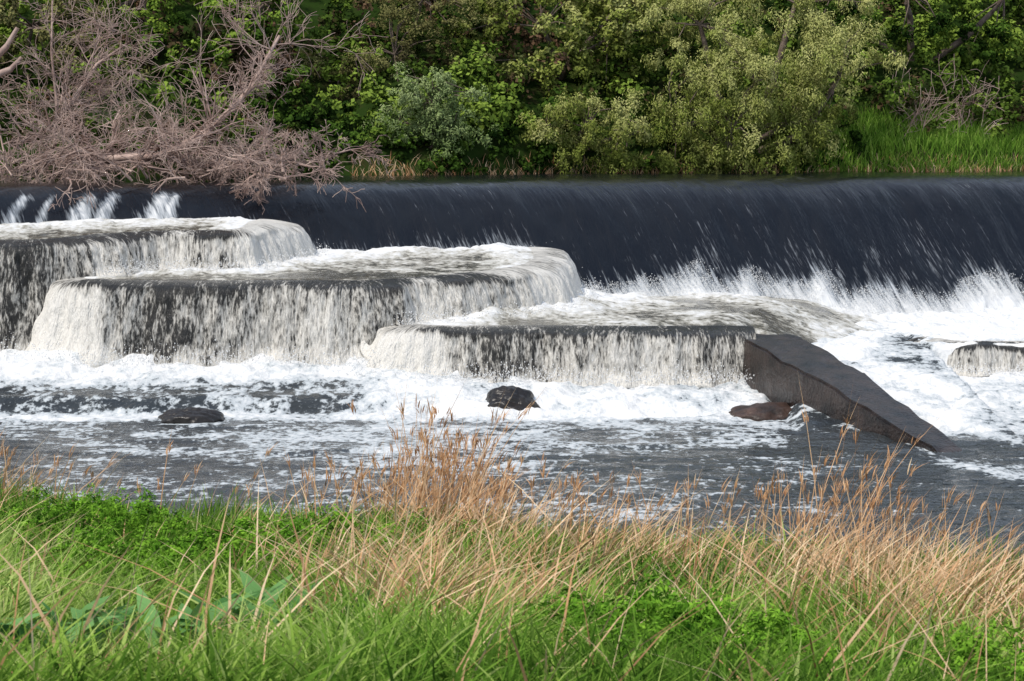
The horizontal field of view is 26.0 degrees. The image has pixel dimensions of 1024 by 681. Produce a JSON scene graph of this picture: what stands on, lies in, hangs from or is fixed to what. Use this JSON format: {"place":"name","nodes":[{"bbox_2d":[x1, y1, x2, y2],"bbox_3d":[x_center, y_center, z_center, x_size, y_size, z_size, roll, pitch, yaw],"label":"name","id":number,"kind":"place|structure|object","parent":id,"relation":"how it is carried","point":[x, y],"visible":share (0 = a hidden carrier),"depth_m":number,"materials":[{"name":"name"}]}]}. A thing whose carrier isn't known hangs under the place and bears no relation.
{"place":"outdoors","nodes":[
{"label":"outdoors","id":0,"kind":"place"},
{"bbox_2d":[0,307,1023,570],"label":"river water","id":1,"kind":"structure","parent":0,"point":[662,437],"depth_m":35.74,"materials":[{"name":"grey liquid"}]},
{"bbox_2d":[158,407,223,423],"bbox_3d":[-5.469,1.399,37.745,1.146,0.545,0.891,0,5,0],"label":"river rock","id":2,"kind":"object","parent":1,"relation":"in","point":[189,415],"visible":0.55,"depth_m":37.49,"materials":[{"name":"grey stone"}]},
{"bbox_2d":[0,239,1023,382],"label":"water spray","id":3,"kind":"object","parent":1,"relation":"on","point":[586,287],"visible":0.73,"depth_m":42.99,"materials":[{"name":"white liquid"}]},
{"bbox_2d":[485,385,540,410],"bbox_3d":[0.025,1.183,38.749,1.012,0.804,0.933,0,5,0],"label":"river rock","id":4,"kind":"object","parent":1,"relation":"in","point":[524,397],"visible":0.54,"depth_m":38.52,"materials":[{"name":"grey stone"}]},
{"bbox_2d":[728,402,791,421],"bbox_3d":[4.385,1.357,38.287,1.299,0.588,1.212,0,5,0],"label":"river rock","id":5,"kind":"object","parent":1,"relation":"in","point":[758,412],"visible":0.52,"depth_m":37.94,"materials":[{"name":"stone"}]},
{"bbox_2d":[0,0,1023,677],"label":"ground","id":6,"kind":"structure","parent":0,"point":[320,8],"depth_m":59.15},
{"bbox_2d":[0,612,118,655],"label":"dock plant","id":7,"kind":"object","parent":6,"relation":"on","point":[20,631],"visible":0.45,"depth_m":11.67,"materials":[{"name":"green plant"}]},
{"bbox_2d":[0,0,150,103],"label":"ash tree","id":8,"kind":"object","parent":6,"relation":"on","point":[9,18],"visible":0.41,"depth_m":54.95,"materials":[{"name":"green plant"}]},
{"bbox_2d":[1,595,159,647],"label":"dock plant","id":9,"kind":"object","parent":6,"relation":"on","point":[89,606],"visible":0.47,"depth_m":12.17,"materials":[{"name":"green plant"}]},
{"bbox_2d":[0,483,200,549],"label":"cow parsley plant","id":10,"kind":"object","parent":6,"relation":"on","point":[143,517],"visible":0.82,"depth_m":20.49,"materials":[{"name":"green plant"}]},
{"bbox_2d":[0,523,215,589],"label":"cow parsley plant","id":11,"kind":"object","parent":6,"relation":"on","point":[153,545],"visible":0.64,"depth_m":16.53,"materials":[{"name":"green plant"}]},
{"bbox_2d":[0,102,317,179],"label":"tangled undergrowth","id":12,"kind":"object","parent":6,"relation":"on","point":[251,109],"visible":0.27,"depth_m":51.53,"materials":[{"name":"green plant"}]},
{"bbox_2d":[92,585,255,650],"bbox_3d":[-1.894,1.509,11.993,0.988,0.376,0.944,0,5,0],"label":"dock plant","id":13,"kind":"object","parent":6,"relation":"on","point":[187,609],"visible":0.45,"depth_m":11.93,"materials":[{"name":"green plant"}]},
{"bbox_2d":[63,0,314,118],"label":"ivy clad tree","id":14,"kind":"object","parent":6,"relation":"on","point":[257,33],"visible":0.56,"depth_m":56.42,"materials":[{"name":"green plant"}]},
{"bbox_2d":[0,0,397,214],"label":"fallen dead tree","id":15,"kind":"object","parent":6,"relation":"on","point":[89,159],"visible":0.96,"depth_m":48.49,"materials":[{"name":"brown wood"}]},
{"bbox_2d":[166,569,327,632],"bbox_3d":[-1.436,1.495,12.437,0.644,0.321,0.793,4,6,33],"label":"dock plant","id":16,"kind":"object","parent":6,"relation":"on","point":[253,586],"visible":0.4,"depth_m":12.51,"materials":[{"name":"green plant"}]},
{"bbox_2d":[170,503,405,575],"bbox_3d":[-1.886,1.764,18.855,2.021,0.920,3.205,0,5,0],"label":"cow parsley plant","id":17,"kind":"object","parent":6,"relation":"on","point":[227,537],"visible":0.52,"depth_m":18.48,"materials":[{"name":"green plant"}]},
{"bbox_2d":[302,588,443,622],"bbox_3d":[-0.791,1.544,12.659,0.830,0.338,0.412,0,5,0],"label":"dock plant","id":18,"kind":"object","parent":6,"relation":"on","point":[352,606],"visible":0.08,"depth_m":12.61,"materials":[{"name":"green plant"}]},
{"bbox_2d":[290,0,515,101],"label":"olive leaved tree","id":19,"kind":"object","parent":6,"relation":"on","point":[393,13],"visible":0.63,"depth_m":58.19,"materials":[{"name":"green plant"}]},
{"bbox_2d":[360,60,500,160],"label":"grey willow tree","id":20,"kind":"object","parent":6,"relation":"on","point":[433,114],"visible":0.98,"depth_m":55.12,"materials":[{"name":"green plant"}]},
{"bbox_2d":[398,507,490,549],"bbox_3d":[-0.666,1.962,22.076,1.083,0.638,1.619,0,5,0],"label":"cow parsley plant","id":21,"kind":"object","parent":6,"relation":"on","point":[418,522],"visible":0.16,"depth_m":21.88,"materials":[{"name":"green plant"}]},
{"bbox_2d":[0,474,1019,574],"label":"waterside grass","id":22,"kind":"structure","parent":6,"relation":"on","point":[219,500],"depth_m":25.25,"materials":[{"name":"green plant"}]},
{"bbox_2d":[0,436,1023,680],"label":"dry reeds","id":23,"kind":"object","parent":6,"relation":"on","point":[938,572],"visible":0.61,"depth_m":15.00,"materials":[{"name":"beige plant"}]},
{"bbox_2d":[0,216,1023,387],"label":"stepped cascade","id":24,"kind":"object","parent":6,"relation":"on","point":[54,288],"visible":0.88,"depth_m":41.86,"materials":[{"name":"liquid"}]},
{"bbox_2d":[0,175,1023,313],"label":"weir","id":25,"kind":"object","parent":6,"relation":"on","point":[937,234],"visible":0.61,"depth_m":50.00,"materials":[{"name":"liquid"}]},
{"bbox_2d":[0,470,1023,680],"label":"grass","id":26,"kind":"structure","parent":6,"relation":"on","point":[608,673],"depth_m":10.64,"materials":[{"name":"green plant"}]},
{"bbox_2d":[0,0,1023,152],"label":"hillside brambles","id":27,"kind":"object","parent":6,"relation":"on","point":[490,112],"visible":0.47,"depth_m":59.35,"materials":[{"name":"green plant"}]},
{"bbox_2d":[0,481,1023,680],"bbox_3d":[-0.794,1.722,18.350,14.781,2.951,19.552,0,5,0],"label":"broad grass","id":28,"kind":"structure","parent":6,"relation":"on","point":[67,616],"depth_m":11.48,"materials":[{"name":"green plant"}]},
{"bbox_2d":[0,370,1023,569],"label":"tall dry stalks","id":29,"kind":"object","parent":6,"relation":"on","point":[421,455],"visible":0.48,"depth_m":24.43,"materials":[{"name":"beige plant"}]},
{"bbox_2d":[0,394,1020,553],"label":"reed seed heads","id":30,"kind":"object","parent":29,"relation":"attached to","point":[491,480],"visible":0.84,"depth_m":24.30,"materials":[{"name":"beige plant"}]},
{"bbox_2d":[178,76,866,175],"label":"bank shrubs","id":31,"kind":"object","parent":6,"relation":"on","point":[307,114],"visible":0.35,"depth_m":56.19,"materials":[{"name":"green plant"}]},
{"bbox_2d":[444,0,694,103],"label":"maple tree","id":32,"kind":"object","parent":6,"relation":"on","point":[577,50],"visible":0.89,"depth_m":59.47,"materials":[{"name":"green plant"}]},
{"bbox_2d":[517,90,667,173],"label":"willow tree","id":33,"kind":"object","parent":6,"relation":"on","point":[619,138],"visible":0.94,"depth_m":56.65,"materials":[{"name":"green plant"}]},
{"bbox_2d":[349,151,1023,175],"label":"bank grass","id":34,"kind":"structure","parent":6,"relation":"on","point":[494,172],"depth_m":57.69,"materials":[{"name":"green plant"}]},
{"bbox_2d":[510,570,864,676],"bbox_3d":[1.010,1.725,12.441,2.079,0.829,2.670,0,5,0],"label":"cow parsley plant","id":35,"kind":"object","parent":6,"relation":"on","point":[643,602],"visible":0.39,"depth_m":12.21,"materials":[{"name":"green plant"}]},
{"bbox_2d":[624,0,906,173],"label":"willow tree","id":36,"kind":"object","parent":6,"relation":"on","point":[720,116],"visible":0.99,"depth_m":57.43,"materials":[{"name":"green plant"}]},
{"bbox_2d":[743,333,961,452],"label":"concrete wall","id":37,"kind":"structure","parent":6,"relation":"on","point":[831,385],"depth_m":37.56,"materials":[{"name":"grey concrete"}]},
{"bbox_2d":[759,0,1022,64],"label":"hawthorn tree","id":38,"kind":"object","parent":6,"relation":"on","point":[970,29],"visible":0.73,"depth_m":64.57,"materials":[{"name":"green plant"}]},
{"bbox_2d":[770,100,1023,172],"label":"bank grass","id":39,"kind":"structure","parent":6,"relation":"on","point":[888,143],"depth_m":61.06,"materials":[{"name":"green plant"}]},
{"bbox_2d":[887,50,1009,135],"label":"dead bracken","id":40,"kind":"object","parent":6,"relation":"on","point":[914,114],"visible":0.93,"depth_m":61.86,"materials":[{"name":"plant"}]},
{"bbox_2d":[888,618,1023,680],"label":"cow parsley plant","id":41,"kind":"object","parent":6,"relation":"on","point":[969,646],"visible":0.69,"depth_m":11.55,"materials":[{"name":"green plant"}]},
{"bbox_2d":[0,170,1023,183],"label":"upstream river water","id":42,"kind":"structure","parent":0,"point":[571,175],"depth_m":54.53,"materials":[{"name":"grey liquid"}]}
]}

